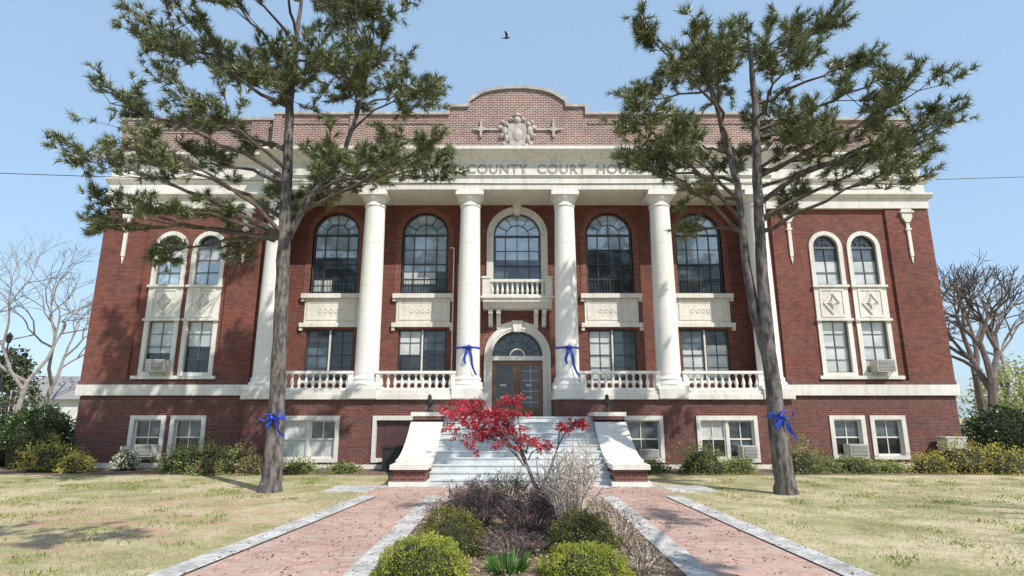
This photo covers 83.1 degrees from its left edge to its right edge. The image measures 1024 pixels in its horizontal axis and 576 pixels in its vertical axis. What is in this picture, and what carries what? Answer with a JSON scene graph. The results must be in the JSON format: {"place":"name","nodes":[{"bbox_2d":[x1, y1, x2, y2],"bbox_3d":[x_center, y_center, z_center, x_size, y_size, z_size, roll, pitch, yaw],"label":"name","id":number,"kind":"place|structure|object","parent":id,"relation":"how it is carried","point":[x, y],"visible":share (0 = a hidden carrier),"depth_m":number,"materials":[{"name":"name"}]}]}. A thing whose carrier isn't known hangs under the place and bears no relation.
{"place":"outdoors","nodes":[
{"label":"outdoors","id":0,"kind":"place"},
{"bbox_2d":[502,31,510,38],"bbox_3d":[-0.255,-8.854,20.374,0.311,0.165,0.351,-10,-16,39],"label":"flying bird","id":1,"kind":"object","parent":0,"point":[506,36],"visible":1,"depth_m":20.33},
{"bbox_2d":[0,418,1023,575],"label":"ground","id":2,"kind":"structure","parent":0,"point":[823,521],"depth_m":10.11,"materials":[{"name":"plant"}]},
{"bbox_2d":[0,332,13,390],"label":"street lamp","id":3,"kind":"object","parent":2,"relation":"on","point":[10,336],"visible":0.93,"depth_m":36.51,"materials":[{"name":"black metal"}]},
{"bbox_2d":[0,414,16,466],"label":"holly bush","id":4,"kind":"object","parent":2,"relation":"on","point":[2,453],"visible":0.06,"depth_m":20.03,"materials":[{"name":"green plant"}]},
{"bbox_2d":[0,344,45,423],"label":"evergreen tree","id":5,"kind":"object","parent":2,"relation":"on","point":[22,369],"visible":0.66,"depth_m":39.36,"materials":[{"name":"green plant"}]},
{"bbox_2d":[0,401,76,468],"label":"holly bush","id":6,"kind":"object","parent":2,"relation":"on","point":[32,429],"visible":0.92,"depth_m":19.32,"materials":[{"name":"green plant"}]},
{"bbox_2d":[0,399,78,429],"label":"siding","id":7,"kind":"object","parent":2,"relation":"on","point":[70,405],"visible":0.15,"depth_m":45.08,"materials":[{"name":"white"}]},
{"bbox_2d":[0,376,80,398],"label":"roof","id":8,"kind":"structure","parent":7,"relation":"on","point":[64,387],"depth_m":47.09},
{"bbox_2d":[0,256,94,417],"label":"bare tree","id":9,"kind":"object","parent":2,"relation":"on","point":[52,382],"visible":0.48,"depth_m":42.60,"materials":[{"name":"grey plant"}]},
{"bbox_2d":[0,227,97,416],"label":"bare tree","id":10,"kind":"object","parent":2,"relation":"on","point":[18,379],"visible":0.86,"depth_m":36.42,"materials":[{"name":"grey plant"}]},
{"bbox_2d":[37,0,470,492],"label":"pine tree","id":11,"kind":"object","parent":2,"relation":"on","point":[289,76],"visible":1,"depth_m":14.80,"materials":[{"name":"green plant"}]},
{"bbox_2d":[259,412,285,436],"bbox_3d":[-5.613,3.249,13.766,0.640,0.585,0.555,0,-12,0],"label":"blue ribbon","id":12,"kind":"object","parent":11,"relation":"attached to","point":[270,418],"visible":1,"depth_m":13.59,"materials":[{"name":"blue fabric"}]},
{"bbox_2d":[0,468,999,474],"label":"foundation bed","id":13,"kind":"object","parent":2,"relation":"on","point":[112,471],"depth_m":17.67,"materials":[{"name":"brown soil"}]},
{"bbox_2d":[2,432,96,472],"bbox_3d":[-14.681,5.510,18.502,2.382,1.876,1.624,0,-12,0],"label":"golden shrub","id":14,"kind":"object","parent":13,"relation":"on","point":[43,459],"visible":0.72,"depth_m":18.16,"materials":[{"name":"green plant"}]},
{"bbox_2d":[51,450,98,473],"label":"golden shrub","id":15,"kind":"object","parent":13,"relation":"on","point":[77,463],"visible":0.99,"depth_m":17.95,"materials":[{"name":"yellow plant"}]},
{"bbox_2d":[109,444,144,470],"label":"white azalea","id":16,"kind":"object","parent":13,"relation":"on","point":[126,461],"visible":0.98,"depth_m":18.58,"materials":[{"name":"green plant"}]},
{"bbox_2d":[149,438,203,472],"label":"azalea shrub","id":17,"kind":"object","parent":13,"relation":"on","point":[166,469],"visible":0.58,"depth_m":18.03,"materials":[{"name":"green plant"}]},
{"bbox_2d":[165,432,228,474],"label":"azalea shrub","id":18,"kind":"object","parent":13,"relation":"on","point":[192,456],"visible":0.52,"depth_m":17.65,"materials":[{"name":"green plant"}]},
{"bbox_2d":[186,452,224,476],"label":"azalea shrub","id":19,"kind":"object","parent":13,"relation":"on","point":[208,468],"visible":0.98,"depth_m":17.12,"materials":[{"name":"green plant"}]},
{"bbox_2d":[214,439,260,475],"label":"azalea shrub","id":20,"kind":"object","parent":13,"relation":"on","point":[229,460],"visible":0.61,"depth_m":17.67,"materials":[{"name":"green plant"}]},
{"bbox_2d":[234,453,262,475],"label":"azalea shrub","id":21,"kind":"object","parent":13,"relation":"on","point":[249,467],"visible":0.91,"depth_m":17.31,"materials":[{"name":"green plant"}]},
{"bbox_2d":[283,453,326,474],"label":"azalea shrub","id":22,"kind":"object","parent":13,"relation":"on","point":[303,467],"visible":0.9,"depth_m":17.67,"materials":[{"name":"green plant"}]},
{"bbox_2d":[320,459,363,473],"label":"azalea shrub","id":23,"kind":"object","parent":13,"relation":"on","point":[344,468],"visible":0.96,"depth_m":17.77,"materials":[{"name":"green plant"}]},
{"bbox_2d":[381,445,403,471],"bbox_3d":[-3.825,5.474,18.562,0.630,0.780,0.769,0,-12,0],"label":"trash bin","id":24,"kind":"object","parent":13,"relation":"on","point":[391,454],"visible":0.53,"depth_m":18.26,"materials":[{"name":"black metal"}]},
{"bbox_2d":[645,459,673,473],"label":"azalea shrub","id":25,"kind":"object","parent":13,"relation":"on","point":[657,468],"visible":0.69,"depth_m":17.85,"materials":[{"name":"green plant"}]},
{"bbox_2d":[662,438,744,474],"bbox_3d":[5.867,5.492,17.818,2.301,1.840,1.842,0,-12,0],"label":"azalea shrub","id":26,"kind":"object","parent":13,"relation":"on","point":[705,462],"visible":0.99,"depth_m":17.58,"materials":[{"name":"green plant"}]},
{"bbox_2d":[723,455,763,473],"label":"azalea shrub","id":27,"kind":"object","parent":13,"relation":"on","point":[746,467],"visible":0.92,"depth_m":17.64,"materials":[{"name":"green plant"}]},
{"bbox_2d":[769,432,832,474],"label":"azalea shrub","id":28,"kind":"object","parent":13,"relation":"on","point":[804,463],"visible":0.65,"depth_m":17.59,"materials":[{"name":"green plant"}]},
{"bbox_2d":[810,451,844,473],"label":"azalea shrub","id":29,"kind":"object","parent":13,"relation":"on","point":[828,463],"visible":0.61,"depth_m":17.95,"materials":[{"name":"green plant"}]},
{"bbox_2d":[831,452,888,473],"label":"azalea shrub","id":30,"kind":"object","parent":13,"relation":"on","point":[859,466],"visible":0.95,"depth_m":17.77,"materials":[{"name":"green plant"}]},
{"bbox_2d":[873,455,913,472],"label":"azalea shrub","id":31,"kind":"object","parent":13,"relation":"on","point":[890,467],"visible":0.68,"depth_m":17.93,"materials":[{"name":"green plant"}]},
{"bbox_2d":[899,447,964,473],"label":"azalea shrub","id":32,"kind":"object","parent":13,"relation":"on","point":[927,464],"visible":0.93,"depth_m":17.84,"materials":[{"name":"green plant"}]},
{"bbox_2d":[935,436,967,452],"bbox_3d":[14.825,5.528,19.416,0.710,1.040,0.540,0,-12,0],"label":"utility box","id":33,"kind":"object","parent":13,"relation":"on","point":[939,438],"visible":0.34,"depth_m":19.27,"materials":[{"name":"metal"}]},
{"bbox_2d":[928,432,1008,474],"bbox_3d":[14.092,5.476,18.029,2.497,1.896,1.832,0,-12,0],"label":"azalea shrub","id":34,"kind":"object","parent":13,"relation":"on","point":[966,457],"visible":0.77,"depth_m":17.77,"materials":[{"name":"green plant"}]},
{"bbox_2d":[975,438,1023,475],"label":"azalea shrub","id":35,"kind":"object","parent":13,"relation":"on","point":[1012,464],"visible":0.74,"depth_m":17.52,"materials":[{"name":"green plant"}]},
{"bbox_2d":[1007,447,1023,464],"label":"azalea shrub","id":36,"kind":"object","parent":13,"relation":"on","point":[1018,455],"visible":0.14,"depth_m":18.14,"materials":[{"name":"green plant"}]},
{"bbox_2d":[0,398,1022,415],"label":"distant trees","id":37,"kind":"object","parent":2,"relation":"on","point":[969,411],"depth_m":103.26,"materials":[{"name":"green plant"}]},
{"bbox_2d":[71,85,961,468],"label":"brick courthouse","id":38,"kind":"structure","parent":2,"relation":"on","point":[399,293],"depth_m":21.28,"materials":[{"name":"red brick"}]},
{"bbox_2d":[133,444,158,461],"bbox_3d":[-12.400,5.616,19.620,0.630,0.614,0.476,0,-12,0],"label":"air conditioner","id":39,"kind":"object","parent":38,"relation":"attached to","point":[147,450],"visible":0.89,"depth_m":19.44,"materials":[{"name":"metal"}]},
{"bbox_2d":[145,359,170,375],"bbox_3d":[-12.400,2.833,20.232,0.650,0.634,0.476,0,-12,0],"label":"air conditioner","id":40,"kind":"object","parent":38,"relation":"attached to","point":[157,365],"visible":1,"depth_m":20.05,"materials":[{"name":"metal"}]},
{"bbox_2d":[376,420,410,457],"bbox_3d":[-3.950,5.096,19.501,1.240,1.240,0.100,0,-12,0],"label":"basement door","id":41,"kind":"structure","parent":38,"relation":"in","point":[389,432],"depth_m":19.54,"materials":[{"name":"brown paint"}]},
{"bbox_2d":[456,345,479,374],"bbox_3d":[-1.550,2.537,20.322,0.850,1.111,0.965,0,-12,0],"label":"blue ribbon","id":42,"kind":"object","parent":38,"relation":"attached to","point":[467,347],"visible":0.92,"depth_m":19.97,"materials":[{"name":"blue fabric"}]},
{"bbox_2d":[492,361,542,415],"bbox_3d":[0.200,3.718,21.452,1.860,2.010,0.120,0,-12,0],"label":"double door","id":43,"kind":"structure","parent":38,"relation":"in","point":[511,378],"depth_m":21.50,"materials":[{"name":"brown wood"}]},
{"bbox_2d":[132,330,903,457],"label":"window frames","id":44,"kind":"structure","parent":38,"relation":"in","point":[308,438],"depth_m":19.60,"materials":[{"name":"beige paint"}]},
{"bbox_2d":[136,216,900,456],"bbox_3d":[0.200,2.974,28.346,30.720,9.185,16.314,0,-12,0],"label":"window glass","id":45,"kind":"structure","parent":38,"relation":"in","point":[648,429],"depth_m":21.80,"materials":[{"name":"black glass"}]},
{"bbox_2d":[555,344,578,374],"bbox_3d":[1.950,2.537,20.322,0.850,1.111,0.965,0,-12,0],"label":"blue ribbon","id":46,"kind":"object","parent":38,"relation":"attached to","point":[568,347],"visible":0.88,"depth_m":19.96,"materials":[{"name":"blue fabric"}]},
{"bbox_2d":[638,449,658,461],"bbox_3d":[4.500,5.586,19.063,0.630,0.514,0.476,0,-12,0],"label":"air conditioner","id":47,"kind":"object","parent":38,"relation":"attached to","point":[648,453],"visible":0.86,"depth_m":18.87,"materials":[{"name":"metal"}]},
{"bbox_2d":[737,445,758,461],"bbox_3d":[7.800,5.518,19.078,0.530,0.614,0.476,0,-12,0],"label":"air conditioner","id":48,"kind":"object","parent":38,"relation":"attached to","point":[749,451],"visible":0.88,"depth_m":18.89,"materials":[{"name":"metal"}]},
{"bbox_2d":[843,444,869,458],"bbox_3d":[11.700,5.616,19.620,0.630,0.614,0.476,0,-12,0],"label":"air conditioner","id":49,"kind":"object","parent":38,"relation":"attached to","point":[857,450],"visible":0.88,"depth_m":19.44,"materials":[{"name":"metal"}]},
{"bbox_2d":[869,359,896,375],"bbox_3d":[13.000,2.833,20.232,0.650,0.634,0.476,0,-12,0],"label":"air conditioner","id":50,"kind":"object","parent":38,"relation":"attached to","point":[882,365],"visible":1,"depth_m":20.05,"materials":[{"name":"metal"}]},
{"bbox_2d":[388,412,651,485],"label":"entrance stairs","id":51,"kind":"structure","parent":2,"relation":"on","point":[430,454],"depth_m":16.05,"materials":[{"name":"white stone"}]},
{"bbox_2d":[423,394,435,411],"bbox_3d":[-2.570,3.583,18.052,0.356,0.570,0.260,-9,-15,34],"label":"pedestal urn","id":52,"kind":"object","parent":51,"relation":"on","point":[430,401],"visible":0.98,"depth_m":17.97,"materials":[{"name":"black metal"}]},
{"bbox_2d":[601,394,613,411],"bbox_3d":[2.970,3.583,18.052,0.356,0.570,0.260,-9,-15,34],"label":"pedestal urn","id":53,"kind":"object","parent":51,"relation":"on","point":[606,401],"visible":0.97,"depth_m":17.97,"materials":[{"name":"black metal"}]},
{"bbox_2d":[379,501,685,575],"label":"garden bed","id":54,"kind":"object","parent":2,"relation":"on","point":[531,573],"visible":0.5,"depth_m":7.19,"materials":[{"name":"brown soil"}]},
{"bbox_2d":[369,529,471,575],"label":"boxwood","id":55,"kind":"object","parent":54,"relation":"on","point":[418,556],"visible":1,"depth_m":6.30,"materials":[{"name":"green plant"}]},
{"bbox_2d":[421,496,455,522],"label":"dormant shrub","id":56,"kind":"object","parent":54,"relation":"on","point":[426,511],"visible":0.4,"depth_m":9.20,"materials":[{"name":"beige plant"}]},
{"bbox_2d":[416,503,487,558],"bbox_3d":[-0.768,3.300,7.489,1.104,1.018,0.942,0,-12,0],"label":"boxwood","id":57,"kind":"object","parent":54,"relation":"on","point":[462,533],"visible":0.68,"depth_m":7.37,"materials":[{"name":"green plant"}]},
{"bbox_2d":[435,473,512,528],"bbox_3d":[-0.554,3.341,9.073,1.240,0.883,1.234,0,-12,0],"label":"barberry shrub","id":58,"kind":"object","parent":54,"relation":"on","point":[470,499],"visible":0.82,"depth_m":8.94,"materials":[{"name":"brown plant"}]},
{"bbox_2d":[479,546,532,575],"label":"lily clump","id":59,"kind":"object","parent":54,"relation":"on","point":[522,565],"visible":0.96,"depth_m":6.49,"materials":[{"name":"green plant"}]},
{"bbox_2d":[479,460,533,505],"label":"barberry shrub","id":60,"kind":"object","parent":54,"relation":"on","point":[517,484],"visible":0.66,"depth_m":10.94,"materials":[{"name":"brown plant"}]},
{"bbox_2d":[471,525,551,556],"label":"barberry shrub","id":61,"kind":"object","parent":54,"relation":"on","point":[517,539],"visible":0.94,"depth_m":7.28,"materials":[{"name":"brown plant"}]},
{"bbox_2d":[439,392,589,498],"bbox_3d":[0.036,3.028,10.627,2.854,2.170,1.320,0,-12,0],"label":"japanese maple","id":62,"kind":"object","parent":54,"relation":"on","point":[498,414],"visible":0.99,"depth_m":10.60,"materials":[{"name":"red plant"}]},
{"bbox_2d":[483,478,569,535],"bbox_3d":[0.290,3.273,8.591,1.368,0.808,1.266,-4,-13,19],"label":"barberry shrub","id":63,"kind":"object","parent":54,"relation":"on","point":[540,510],"visible":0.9,"depth_m":8.41,"materials":[{"name":"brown plant"}]},
{"bbox_2d":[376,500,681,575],"bbox_3d":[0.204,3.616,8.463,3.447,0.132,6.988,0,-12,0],"label":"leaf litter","id":64,"kind":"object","parent":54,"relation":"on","point":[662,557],"visible":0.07,"depth_m":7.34,"materials":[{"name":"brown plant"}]},
{"bbox_2d":[525,481,590,515],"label":"barberry shrub","id":65,"kind":"object","parent":54,"relation":"on","point":[559,493],"visible":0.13,"depth_m":9.98,"materials":[{"name":"brown plant"}]},
{"bbox_2d":[518,432,620,531],"bbox_3d":[0.865,2.928,8.633,1.610,1.505,1.472,0,-12,0],"label":"dormant shrub","id":66,"kind":"object","parent":54,"relation":"on","point":[570,498],"visible":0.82,"depth_m":8.43,"materials":[{"name":"beige plant"}]},
{"bbox_2d":[543,506,623,554],"bbox_3d":[0.926,3.296,7.472,1.055,0.920,0.954,0,-12,0],"label":"boxwood","id":67,"kind":"object","parent":54,"relation":"on","point":[583,528],"visible":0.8,"depth_m":7.38,"materials":[{"name":"green plant"}]},
{"bbox_2d":[534,540,636,575],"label":"boxwood","id":68,"kind":"object","parent":54,"relation":"on","point":[577,561],"visible":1,"depth_m":6.27,"materials":[{"name":"green plant"}]},
{"bbox_2d":[586,494,618,519],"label":"dormant shrub","id":69,"kind":"object","parent":54,"relation":"on","point":[605,502],"visible":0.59,"depth_m":9.64,"materials":[{"name":"beige plant"}]},
{"bbox_2d":[594,501,652,544],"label":"dormant shrub","id":70,"kind":"object","parent":54,"relation":"on","point":[618,529],"visible":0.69,"depth_m":7.98,"materials":[{"name":"beige plant"}]},
{"bbox_2d":[615,538,671,571],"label":"dormant shrub","id":71,"kind":"object","parent":54,"relation":"on","point":[641,559],"visible":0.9,"depth_m":6.66,"materials":[{"name":"beige plant"}]},
{"bbox_2d":[597,0,984,495],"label":"pine tree","id":72,"kind":"object","parent":2,"relation":"on","point":[710,60],"visible":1,"depth_m":13.90,"materials":[{"name":"green plant"}]},
{"bbox_2d":[766,410,797,438],"bbox_3d":[6.197,3.154,13.377,0.640,0.645,0.545,0,-12,0],"label":"blue ribbon","id":73,"kind":"object","parent":72,"relation":"attached to","point":[779,417],"visible":0.96,"depth_m":13.19,"materials":[{"name":"blue fabric"}]},
{"bbox_2d":[937,250,1003,418],"bbox_3d":[30.974,3.918,39.503,5.796,13.090,9.858,-10,-16,38],"label":"bare tree","id":74,"kind":"object","parent":2,"relation":"on","point":[980,399],"visible":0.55,"depth_m":38.48,"materials":[{"name":"brown plant"}]},
{"bbox_2d":[938,264,1023,414],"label":"bare tree","id":75,"kind":"object","parent":2,"relation":"on","point":[989,382],"visible":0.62,"depth_m":34.43,"materials":[{"name":"plant"}]},
{"bbox_2d":[943,281,1023,406],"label":"bare tree","id":76,"kind":"object","parent":2,"relation":"on","point":[1003,348],"visible":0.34,"depth_m":43.12,"materials":[{"name":"plant"}]},
{"bbox_2d":[956,353,1023,426],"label":"spring tree","id":77,"kind":"object","parent":2,"relation":"on","point":[1020,389],"visible":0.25,"depth_m":41.78,"materials":[{"name":"green plant"}]},
{"bbox_2d":[960,401,1023,455],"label":"holly bush","id":78,"kind":"object","parent":2,"relation":"on","point":[1008,430],"visible":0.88,"depth_m":19.61,"materials":[{"name":"green plant"}]},
{"bbox_3d":[26.200,0.170,13.580,0.316,9.400,1.800,0,-12,0],"label":"utility pole","id":79,"kind":"object","parent":2,"relation":"on","visible":0},
{"bbox_2d":[0,173,1015,183],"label":"overhead wire","id":80,"kind":"object","parent":79,"relation":"attached to","point":[497,183],"visible":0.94,"depth_m":13.74,"materials":[{"name":"black metal"}]},
{"bbox_2d":[147,485,876,575],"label":"brick path","id":81,"kind":"structure","parent":0,"point":[666,540],"depth_m":8.18,"materials":[{"name":"brick"}]},
{"bbox_2d":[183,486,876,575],"bbox_3d":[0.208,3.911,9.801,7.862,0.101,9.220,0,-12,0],"label":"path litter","id":82,"kind":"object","parent":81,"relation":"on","point":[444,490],"visible":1,"depth_m":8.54,"materials":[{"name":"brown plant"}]},
{"bbox_2d":[0,0,1023,417],"label":"sky","id":83,"kind":"structure","parent":0,"point":[578,50],"materials":[{"name":"blue"}]}
]}

